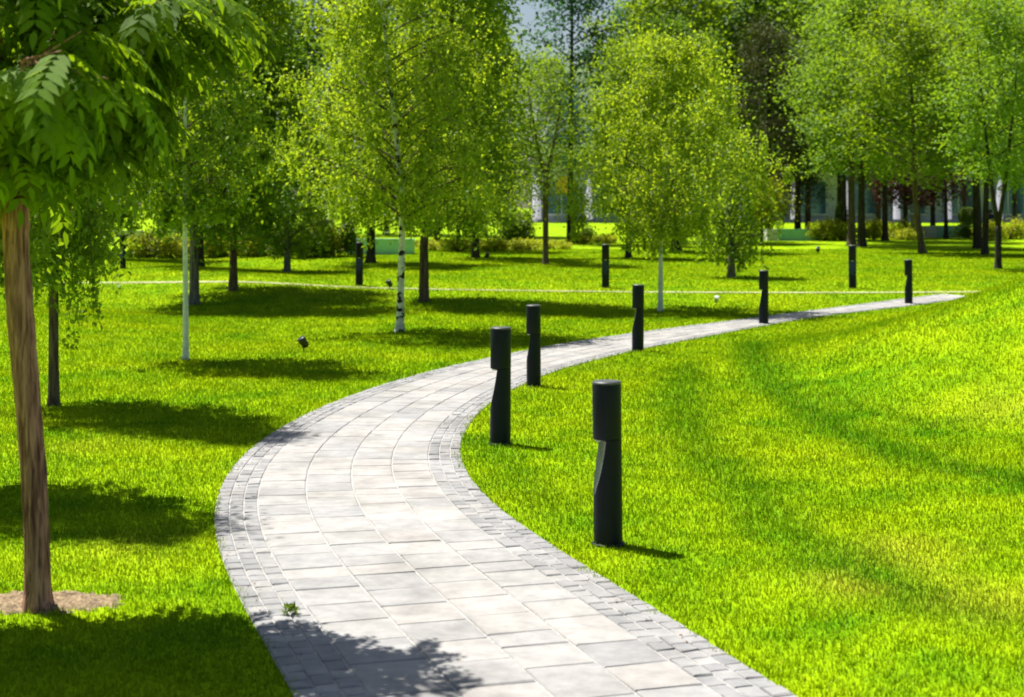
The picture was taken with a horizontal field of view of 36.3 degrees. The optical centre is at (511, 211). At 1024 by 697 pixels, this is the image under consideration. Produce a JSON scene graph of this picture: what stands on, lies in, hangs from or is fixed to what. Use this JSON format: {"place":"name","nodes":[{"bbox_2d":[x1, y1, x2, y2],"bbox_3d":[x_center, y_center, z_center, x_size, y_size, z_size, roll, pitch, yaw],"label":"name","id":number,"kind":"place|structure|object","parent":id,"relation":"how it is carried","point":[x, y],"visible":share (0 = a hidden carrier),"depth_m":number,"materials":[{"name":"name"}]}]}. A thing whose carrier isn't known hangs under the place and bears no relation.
{"place":"outdoors","nodes":[
{"label":"outdoors","id":0,"kind":"place"},
{"bbox_2d":[0,208,1023,696],"bbox_3d":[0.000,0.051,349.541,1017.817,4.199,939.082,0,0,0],"label":"lawn","id":1,"kind":"structure","parent":0,"point":[560,232],"depth_m":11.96,"materials":[{"name":"green plant"}]},
{"bbox_2d":[0,590,125,614],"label":"soil","id":2,"kind":"structure","parent":1,"relation":"on","point":[13,600],"depth_m":8.12,"materials":[{"name":"beige soil"}]},
{"bbox_2d":[0,4,146,299],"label":"weeping birch","id":3,"kind":"object","parent":1,"relation":"on","point":[41,248],"visible":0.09,"depth_m":11.64,"materials":[{"name":"green plant"}]},
{"bbox_2d":[2,96,184,406],"bbox_3d":[-4.911,-2.231,16.698,2.908,8.746,2.890,0,0,0],"label":"weeping birch","id":4,"kind":"object","parent":1,"relation":"on","point":[90,255],"visible":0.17,"depth_m":16.63,"materials":[{"name":"green plant"}]},
{"bbox_2d":[71,172,162,257],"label":"maple tree","id":5,"kind":"object","parent":1,"relation":"on","point":[123,217],"visible":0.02,"depth_m":53.18,"materials":[{"name":"green plant"}]},
{"bbox_2d":[119,235,125,268],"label":"bollard light","id":6,"kind":"object","parent":1,"relation":"on","point":[123,261],"visible":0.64,"depth_m":44.64,"materials":[{"name":"metal"}]},
{"bbox_2d":[0,0,279,613],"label":"ash tree","id":7,"kind":"object","parent":1,"relation":"on","point":[87,87],"visible":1,"depth_m":7.62,"materials":[{"name":"green plant"}]},
{"bbox_2d":[118,229,162,257],"bbox_3d":[-13.226,1.144,56.290,2.081,1.142,1.561,0,0,0],"label":"golden shrub","id":8,"kind":"object","parent":1,"relation":"on","point":[143,237],"visible":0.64,"depth_m":56.02,"materials":[{"name":"green plant"}]},
{"bbox_2d":[138,225,188,256],"bbox_3d":[-12.614,1.031,56.515,1.950,1.330,2.217,0,0,-18],"label":"green shrub","id":9,"kind":"object","parent":1,"relation":"on","point":[155,248],"visible":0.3,"depth_m":56.08,"materials":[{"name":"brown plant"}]},
{"bbox_2d":[154,234,189,257],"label":"golden shrub","id":10,"kind":"object","parent":1,"relation":"on","point":[172,248],"visible":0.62,"depth_m":55.51,"materials":[{"name":"green plant"}]},
{"bbox_2d":[79,0,311,359],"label":"birch tree","id":11,"kind":"object","parent":1,"relation":"on","point":[204,189],"visible":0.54,"depth_m":21.47,"materials":[{"name":"green plant"}]},
{"bbox_2d":[118,56,278,266],"bbox_3d":[-9.037,-2.285,46.112,5.320,7.975,5.964,0,0,-38],"label":"linden tree","id":12,"kind":"object","parent":1,"relation":"on","point":[201,253],"depth_m":46.18,"materials":[{"name":"green plant"}]},
{"bbox_2d":[187,230,229,257],"bbox_3d":[-10.626,1.088,55.173,2.081,1.142,1.561,0,0,-43],"label":"golden shrub","id":13,"kind":"object","parent":1,"relation":"on","point":[210,250],"visible":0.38,"depth_m":54.92,"materials":[{"name":"green plant"}]},
{"bbox_2d":[108,0,329,305],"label":"linden tree","id":14,"kind":"object","parent":1,"relation":"on","point":[282,18],"visible":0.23,"depth_m":34.49,"materials":[{"name":"green plant"}]},
{"bbox_2d":[150,0,337,290],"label":"linden tree","id":15,"kind":"object","parent":1,"relation":"on","point":[233,270],"visible":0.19,"depth_m":36.81,"materials":[{"name":"green plant"}]},
{"bbox_2d":[224,228,272,256],"bbox_3d":[-9.024,1.017,54.674,2.175,1.194,1.632,0,0,-12],"label":"golden shrub","id":16,"kind":"object","parent":1,"relation":"on","point":[252,247],"visible":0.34,"depth_m":54.19,"materials":[{"name":"green plant"}]},
{"bbox_2d":[177,1,325,219],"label":"linden tree","id":17,"kind":"object","parent":1,"relation":"on","point":[287,61],"depth_m":65.49,"materials":[{"name":"green plant"}]},
{"bbox_2d":[244,222,283,256],"bbox_3d":[-8.345,0.860,54.452,2.127,1.451,2.419,0,0,-31],"label":"green shrub","id":18,"kind":"object","parent":1,"relation":"on","point":[264,249],"visible":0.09,"depth_m":54.19,"materials":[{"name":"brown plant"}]},
{"bbox_2d":[246,95,350,271],"bbox_3d":[-6.471,-0.975,45.637,3.609,5.575,4.183,0,0,0],"label":"birch tree","id":19,"kind":"object","parent":1,"relation":"on","point":[299,245],"visible":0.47,"depth_m":45.44,"materials":[{"name":"green plant"}]},
{"bbox_2d":[297,336,308,350],"bbox_3d":[-3.070,1.970,22.917,0.176,0.308,0.127,0,0,-40],"label":"spotlight","id":20,"kind":"object","parent":1,"relation":"on","point":[302,341],"visible":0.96,"depth_m":22.88,"materials":[{"name":"black metal"}]},
{"bbox_2d":[272,206,340,258],"bbox_3d":[-6.997,0.614,52.869,2.220,2.085,1.979,0,0,19],"label":"green shrub","id":21,"kind":"object","parent":1,"relation":"on","point":[316,250],"visible":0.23,"depth_m":52.56,"materials":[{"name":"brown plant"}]},
{"bbox_2d":[291,225,350,256],"bbox_3d":[-6.633,0.912,53.206,1.845,1.350,2.459,0,0,34],"label":"golden shrub","id":22,"kind":"object","parent":1,"relation":"on","point":[333,242],"visible":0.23,"depth_m":53.06,"materials":[{"name":"green plant"}]},
{"bbox_2d":[305,201,363,256],"bbox_3d":[-6.069,0.500,53.766,2.199,2.317,2.467,0,0,-40],"label":"green shrub","id":23,"kind":"object","parent":1,"relation":"on","point":[347,246],"visible":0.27,"depth_m":53.36,"materials":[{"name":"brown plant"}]},
{"bbox_2d":[265,0,417,228],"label":"oak tree","id":24,"kind":"object","parent":1,"relation":"on","point":[310,49],"visible":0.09,"depth_m":68.78,"materials":[{"name":"green plant"}]},
{"bbox_2d":[355,242,363,285],"bbox_3d":[-3.761,1.291,38.474,0.218,1.091,0.218,0,0,5],"label":"bollard light","id":25,"kind":"object","parent":1,"relation":"on","point":[359,266],"visible":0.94,"depth_m":38.40,"materials":[{"name":"metal"}]},
{"bbox_2d":[320,0,427,234],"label":"birch tree","id":26,"kind":"object","parent":1,"relation":"on","point":[383,233],"depth_m":83.84,"materials":[{"name":"green plant"}]},
{"bbox_2d":[348,239,414,254],"bbox_3d":[-4.839,1.358,57.650,2.427,0.724,1.140,0,0,0],"label":"planter","id":27,"kind":"object","parent":1,"relation":"on","point":[383,246],"visible":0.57,"depth_m":57.10,"materials":[{"name":"plastic"}]},
{"bbox_2d":[286,1,477,263],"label":"linden tree","id":28,"kind":"object","parent":1,"relation":"on","point":[370,256],"visible":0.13,"depth_m":49.29,"materials":[{"name":"green plant"}]},
{"bbox_2d":[242,0,568,331],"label":"birch tree","id":29,"kind":"object","parent":1,"relation":"on","point":[425,162],"visible":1,"depth_m":26.08,"materials":[{"name":"green plant"}]},
{"bbox_2d":[311,0,557,301],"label":"linden tree","id":30,"kind":"object","parent":1,"relation":"on","point":[472,5],"visible":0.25,"depth_m":34.02,"materials":[{"name":"green plant"}]},
{"bbox_2d":[415,238,453,249],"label":"flowering plant","id":31,"kind":"object","parent":1,"relation":"on","point":[432,243],"visible":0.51,"depth_m":60.93,"materials":[{"name":"green plant"}]},
{"bbox_2d":[337,0,535,239],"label":"oak tree","id":32,"kind":"object","parent":1,"relation":"on","point":[519,22],"visible":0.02,"depth_m":73.87,"materials":[{"name":"green plant"}]},
{"bbox_2d":[435,237,471,250],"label":"flowering plant","id":33,"kind":"object","parent":1,"relation":"on","point":[455,246],"visible":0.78,"depth_m":59.89,"materials":[{"name":"green plant"}]},
{"bbox_2d":[409,23,524,250],"bbox_3d":[-2.442,-2.966,60.230,5.616,9.067,4.679,0,0,16],"label":"linden tree","id":34,"kind":"object","parent":1,"relation":"on","point":[457,242],"visible":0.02,"depth_m":60.36,"materials":[{"name":"green plant"}]},
{"bbox_2d":[420,1,563,257],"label":"linden tree","id":35,"kind":"object","parent":1,"relation":"on","point":[476,253],"visible":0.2,"depth_m":53.52,"materials":[{"name":"green plant"}]},
{"bbox_2d":[479,237,511,250],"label":"flowering plant","id":36,"kind":"object","parent":1,"relation":"on","point":[501,245],"visible":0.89,"depth_m":59.98,"materials":[{"name":"green plant"}]},
{"bbox_2d":[489,326,511,445],"bbox_3d":[-0.101,1.543,13.770,0.211,1.056,0.211,0,0,0],"label":"bollard light","id":37,"kind":"object","parent":1,"relation":"on","point":[500,363],"visible":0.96,"depth_m":13.69,"materials":[{"name":"metal"}]},
{"bbox_2d":[452,26,558,236],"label":"linden tree","id":38,"kind":"object","parent":1,"relation":"on","point":[511,43],"visible":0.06,"depth_m":79.68,"materials":[{"name":"green plant"}]},
{"bbox_2d":[490,205,541,243],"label":"green shrub","id":39,"kind":"object","parent":1,"relation":"on","point":[524,231],"visible":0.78,"depth_m":65.24,"materials":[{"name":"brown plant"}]},
{"bbox_2d":[509,237,542,250],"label":"flowering plant","id":40,"kind":"object","parent":1,"relation":"on","point":[524,245],"visible":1,"depth_m":60.20,"materials":[{"name":"green plant"}]},
{"bbox_2d":[525,304,541,386],"bbox_3d":[0.254,1.580,18.327,0.196,0.979,0.196,0,0,6],"label":"bollard light","id":41,"kind":"object","parent":1,"relation":"on","point":[533,321],"visible":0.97,"depth_m":18.25,"materials":[{"name":"metal"}]},
{"bbox_2d":[481,30,599,263],"bbox_3d":[0.952,-1.965,49.176,4.123,7.344,4.094,0,0,0],"label":"maple tree","id":42,"kind":"object","parent":1,"relation":"on","point":[554,63],"visible":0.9,"depth_m":49.03,"materials":[{"name":"green plant"}]},
{"bbox_2d":[540,238,576,249],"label":"flowering plant","id":43,"kind":"object","parent":1,"relation":"on","point":[553,244],"visible":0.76,"depth_m":61.73,"materials":[{"name":"green plant"}]},
{"bbox_2d":[556,176,567,222],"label":"sign board","id":44,"kind":"object","parent":1,"relation":"on","point":[563,184],"visible":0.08,"depth_m":117.96,"materials":[{"name":"metal"}]},
{"bbox_2d":[574,223,597,239],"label":"green shrub","id":45,"kind":"object","parent":1,"relation":"on","point":[588,232],"visible":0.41,"depth_m":71.69,"materials":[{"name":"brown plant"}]},
{"bbox_2d":[503,0,669,242],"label":"poplar tree","id":46,"kind":"object","parent":1,"relation":"on","point":[591,5],"visible":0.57,"depth_m":68.36,"materials":[{"name":"green plant"}]},
{"bbox_2d":[565,233,610,243],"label":"flowering plant","id":47,"kind":"object","parent":1,"relation":"on","point":[584,240],"visible":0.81,"depth_m":68.41,"materials":[{"name":"green plant"}]},
{"bbox_2d":[601,244,609,287],"bbox_3d":[2.268,1.322,37.848,0.216,1.081,0.216,0,0,5],"label":"bollard light","id":48,"kind":"object","parent":1,"relation":"on","point":[605,265],"visible":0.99,"depth_m":37.77,"materials":[{"name":"metal"}]},
{"bbox_2d":[593,232,618,243],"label":"flowering plant","id":49,"kind":"object","parent":1,"relation":"on","point":[613,238],"visible":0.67,"depth_m":69.13,"materials":[{"name":"green plant"}]},
{"bbox_2d":[592,379,624,547],"bbox_3d":[0.588,1.555,9.613,0.206,1.030,0.206,-1,0,-12],"label":"bollard light","id":50,"kind":"object","parent":1,"relation":"on","point":[607,437],"visible":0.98,"depth_m":9.54,"materials":[{"name":"metal"}]},
{"bbox_2d":[547,28,702,257],"bbox_3d":[4.082,-2.364,54.159,4.885,8.026,5.074,0,0,-25],"label":"linden tree","id":51,"kind":"object","parent":1,"relation":"on","point":[619,54],"visible":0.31,"depth_m":53.76,"materials":[{"name":"green plant"}]},
{"bbox_2d":[631,284,643,351],"bbox_3d":[1.850,1.567,22.913,0.201,1.005,0.201,1,0,0],"label":"bollard light","id":52,"kind":"object","parent":1,"relation":"on","point":[638,322],"visible":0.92,"depth_m":22.84,"materials":[{"name":"metal"}]},
{"bbox_2d":[576,0,720,231],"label":"poplar tree","id":53,"kind":"object","parent":1,"relation":"on","point":[617,9],"visible":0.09,"depth_m":83.72,"materials":[{"name":"green plant"}]},
{"bbox_2d":[569,0,755,241],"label":"linden tree","id":54,"kind":"object","parent":1,"relation":"on","point":[635,9],"visible":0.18,"depth_m":71.10,"materials":[{"name":"green plant"}]},
{"bbox_2d":[535,13,805,310],"bbox_3d":[3.194,-1.015,32.212,5.431,6.245,5.104,0,0,0],"label":"birch tree","id":55,"kind":"object","parent":1,"relation":"on","point":[662,213],"visible":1,"depth_m":31.79,"materials":[{"name":"green plant"}]},
{"bbox_2d":[605,1,752,251],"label":"linden tree","id":56,"kind":"object","parent":1,"relation":"on","point":[675,26],"visible":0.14,"depth_m":59.28,"materials":[{"name":"green plant"}]},
{"bbox_2d":[604,0,797,232],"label":"oak tree","id":57,"kind":"object","parent":1,"relation":"on","point":[755,3],"visible":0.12,"depth_m":84.55,"materials":[{"name":"green plant"}]},
{"bbox_2d":[687,112,794,277],"bbox_3d":[5.985,-0.461,41.592,2.946,4.528,2.863,0,0,23],"label":"linden tree","id":58,"kind":"object","parent":1,"relation":"on","point":[732,252],"visible":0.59,"depth_m":41.28,"materials":[{"name":"green plant"}]},
{"bbox_2d":[704,0,802,228],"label":"maple tree","id":59,"kind":"object","parent":1,"relation":"on","point":[754,12],"visible":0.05,"depth_m":92.82,"materials":[{"name":"green plant"}]},
{"bbox_2d":[759,270,768,323],"bbox_3d":[4.599,1.567,28.530,0.201,1.005,0.201,0,0,10],"label":"bollard light","id":60,"kind":"object","parent":1,"relation":"on","point":[763,304],"visible":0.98,"depth_m":28.45,"materials":[{"name":"metal"}]},
{"bbox_2d":[734,170,801,244],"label":"maple tree","id":61,"kind":"object","parent":1,"relation":"on","point":[765,210],"visible":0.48,"depth_m":67.24,"materials":[{"name":"green plant"}]},
{"bbox_2d":[713,5,825,228],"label":"pine tree","id":62,"kind":"object","parent":1,"relation":"on","point":[788,140],"visible":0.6,"depth_m":76.32,"materials":[{"name":"green plant"}]},
{"bbox_2d":[528,64,1023,222],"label":"colonnade building","id":63,"kind":"structure","parent":1,"relation":"on","point":[819,213],"depth_m":125.91,"materials":[{"name":"white glass"}]},
{"bbox_2d":[545,133,577,166],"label":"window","id":64,"kind":"structure","parent":63,"relation":"in","point":[563,162],"depth_m":125.92,"materials":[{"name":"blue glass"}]},
{"bbox_2d":[545,85,577,118],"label":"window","id":65,"kind":"structure","parent":63,"relation":"in","point":[577,85],"depth_m":125.92,"materials":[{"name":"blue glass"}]},
{"bbox_2d":[548,181,577,214],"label":"window","id":66,"kind":"structure","parent":63,"relation":"in","point":[550,211],"depth_m":125.92,"materials":[{"name":"blue glass"}]},
{"bbox_2d":[800,181,826,214],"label":"window","id":67,"kind":"structure","parent":63,"relation":"in","point":[820,211],"depth_m":125.92,"materials":[{"name":"blue glass"}]},
{"bbox_2d":[855,181,874,214],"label":"window","id":68,"kind":"structure","parent":63,"relation":"in","point":[869,210],"depth_m":125.92,"materials":[{"name":"blue glass"}]},
{"bbox_2d":[901,182,925,214],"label":"window","id":69,"kind":"structure","parent":63,"relation":"in","point":[922,211],"depth_m":125.92,"materials":[{"name":"blue glass"}]},
{"bbox_2d":[941,181,972,214],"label":"window","id":70,"kind":"structure","parent":63,"relation":"in","point":[957,205],"depth_m":125.92,"materials":[{"name":"blue glass"}]},
{"bbox_2d":[991,182,1023,214],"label":"window","id":71,"kind":"structure","parent":63,"relation":"in","point":[1007,210],"depth_m":125.92,"materials":[{"name":"blue glass"}]},
{"bbox_2d":[763,229,819,240],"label":"planter","id":72,"kind":"object","parent":1,"relation":"on","point":[794,234],"visible":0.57,"depth_m":73.00,"materials":[{"name":"plastic"}]},
{"bbox_2d":[747,41,855,228],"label":"pine tree","id":73,"kind":"object","parent":1,"relation":"on","point":[797,225],"visible":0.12,"depth_m":80.66,"materials":[{"name":"green plant"}]},
{"bbox_2d":[697,0,908,228],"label":"maple tree","id":74,"kind":"object","parent":1,"relation":"on","point":[794,6],"visible":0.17,"depth_m":83.56,"materials":[{"name":"green plant"}]},
{"bbox_2d":[786,0,854,217],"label":"linden tree","id":75,"kind":"object","parent":1,"relation":"on","point":[839,189],"depth_m":97.89,"materials":[{"name":"green plant"}]},
{"bbox_2d":[806,215,846,240],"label":"golden shrub","id":76,"kind":"object","parent":1,"relation":"on","point":[814,228],"visible":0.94,"depth_m":72.70,"materials":[{"name":"green plant"}]},
{"bbox_2d":[817,215,847,240],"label":"golden shrub","id":77,"kind":"object","parent":1,"relation":"on","point":[845,226],"visible":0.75,"depth_m":72.70,"materials":[{"name":"green plant"}]},
{"bbox_2d":[834,200,847,227],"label":"topiary tree","id":78,"kind":"object","parent":1,"relation":"on","point":[837,210],"visible":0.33,"depth_m":77.90,"materials":[{"name":"green plant"}]},
{"bbox_2d":[754,0,936,244],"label":"maple tree","id":79,"kind":"object","parent":1,"relation":"on","point":[851,237],"visible":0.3,"depth_m":67.48,"materials":[{"name":"green plant"}]},
{"bbox_2d":[772,1,918,240],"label":"maple tree","id":80,"kind":"object","parent":1,"relation":"on","point":[843,201],"visible":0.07,"depth_m":73.00,"materials":[{"name":"green plant"}]},
{"bbox_2d":[848,245,856,288],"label":"bollard light","id":81,"kind":"object","parent":1,"relation":"on","point":[852,262],"visible":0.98,"depth_m":37.56,"materials":[{"name":"metal"}]},
{"bbox_2d":[788,0,943,246],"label":"maple tree","id":82,"kind":"object","parent":1,"relation":"on","point":[861,231],"visible":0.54,"depth_m":64.46,"materials":[{"name":"green plant"}]},
{"bbox_2d":[856,216,893,239],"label":"golden shrub","id":83,"kind":"object","parent":1,"relation":"on","point":[874,231],"visible":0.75,"depth_m":73.77,"materials":[{"name":"green plant"}]},
{"bbox_2d":[808,0,947,240],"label":"maple tree","id":84,"kind":"object","parent":1,"relation":"on","point":[885,236],"visible":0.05,"depth_m":72.89,"materials":[{"name":"green plant"}]},
{"bbox_2d":[800,0,957,227],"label":"maple tree","id":85,"kind":"object","parent":1,"relation":"on","point":[877,213],"depth_m":89.77,"materials":[{"name":"green plant"}]},
{"bbox_2d":[804,0,979,252],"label":"maple tree","id":86,"kind":"object","parent":1,"relation":"on","point":[931,160],"visible":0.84,"depth_m":57.66,"materials":[{"name":"green plant"}]},
{"bbox_2d":[888,217,915,237],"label":"golden shrub","id":87,"kind":"object","parent":1,"relation":"on","point":[900,225],"visible":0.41,"depth_m":75.29,"materials":[{"name":"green plant"}]},
{"bbox_2d":[888,227,923,239],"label":"bush","id":88,"kind":"object","parent":1,"relation":"on","point":[909,234],"visible":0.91,"depth_m":73.65,"materials":[{"name":"green plant"}]},
{"bbox_2d":[904,259,912,303],"bbox_3d":[8.628,1.527,33.967,0.197,0.984,0.197,-1,0,8],"label":"bollard light","id":89,"kind":"object","parent":1,"relation":"on","point":[909,281],"visible":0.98,"depth_m":33.90,"materials":[{"name":"metal"}]},
{"bbox_2d":[856,139,963,224],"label":"plum tree","id":90,"kind":"object","parent":1,"relation":"on","point":[904,194],"visible":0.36,"depth_m":76.04,"materials":[{"name":"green plant"}]},
{"bbox_2d":[891,0,978,225],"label":"linden tree","id":91,"kind":"object","parent":1,"relation":"on","point":[932,219],"visible":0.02,"depth_m":91.15,"materials":[{"name":"green plant"}]},
{"bbox_2d":[899,124,972,238],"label":"plum tree","id":92,"kind":"object","parent":1,"relation":"on","point":[945,211],"visible":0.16,"depth_m":76.62,"materials":[{"name":"green plant"}]},
{"bbox_2d":[922,226,961,237],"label":"planter","id":93,"kind":"object","parent":1,"relation":"on","point":[933,232],"visible":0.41,"depth_m":78.00,"materials":[{"name":"concrete"}]},
{"bbox_2d":[893,0,1023,248],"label":"maple tree","id":94,"kind":"object","parent":1,"relation":"on","point":[977,229],"visible":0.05,"depth_m":62.78,"materials":[{"name":"green plant"}]},
{"bbox_2d":[899,0,1023,254],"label":"maple tree","id":95,"kind":"object","parent":1,"relation":"on","point":[985,226],"visible":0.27,"depth_m":56.39,"materials":[{"name":"green plant"}]},
{"bbox_2d":[950,217,972,238],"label":"green shrub","id":96,"kind":"object","parent":1,"relation":"on","point":[964,231],"visible":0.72,"depth_m":76.43,"materials":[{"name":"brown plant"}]},
{"bbox_2d":[957,206,972,224],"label":"topiary tree","id":97,"kind":"object","parent":1,"relation":"on","point":[963,212],"visible":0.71,"depth_m":79.19,"materials":[{"name":"green plant"}]},
{"bbox_2d":[907,0,1023,268],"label":"maple tree","id":98,"kind":"object","parent":1,"relation":"on","point":[1006,103],"visible":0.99,"depth_m":45.98,"materials":[{"name":"green plant"}]},
{"bbox_2d":[951,0,1022,223],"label":"maple tree","id":99,"kind":"object","parent":1,"relation":"on","point":[1014,206],"depth_m":89.89,"materials":[{"name":"green plant"}]},
{"bbox_2d":[957,0,1023,181],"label":"maple tree","id":100,"kind":"object","parent":1,"relation":"on","point":[1020,137],"visible":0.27,"depth_m":51.29,"materials":[{"name":"green plant"}]},
{"bbox_2d":[970,219,1010,240],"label":"golden shrub","id":101,"kind":"object","parent":1,"relation":"on","point":[992,231],"visible":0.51,"depth_m":72.64,"materials":[{"name":"green plant"}]},
{"bbox_2d":[993,215,1023,239],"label":"golden shrub","id":102,"kind":"object","parent":1,"relation":"on","point":[1016,228],"visible":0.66,"depth_m":75.03,"materials":[{"name":"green plant"}]},
{"bbox_2d":[63,281,975,292],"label":"path","id":103,"kind":"structure","parent":0,"point":[529,290],"depth_m":36.97,"materials":[{"name":"grey stone"}]},
{"bbox_2d":[97,0,1020,207],"label":"sky","id":104,"kind":"structure","parent":0,"point":[528,11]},
{"bbox_2d":[215,294,963,696],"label":"path","id":105,"kind":"structure","parent":0,"point":[379,542],"depth_m":8.80,"materials":[{"name":"stone"}]},
{"bbox_2d":[278,601,299,614],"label":"weed","id":106,"kind":"object","parent":105,"relation":"on","point":[291,607],"visible":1,"depth_m":7.89,"materials":[{"name":"green plant"}]},
{"bbox_2d":[216,349,728,665],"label":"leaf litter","id":107,"kind":"object","parent":105,"relation":"on","point":[450,483],"visible":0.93,"depth_m":10.34,"materials":[{"name":"green plant"}]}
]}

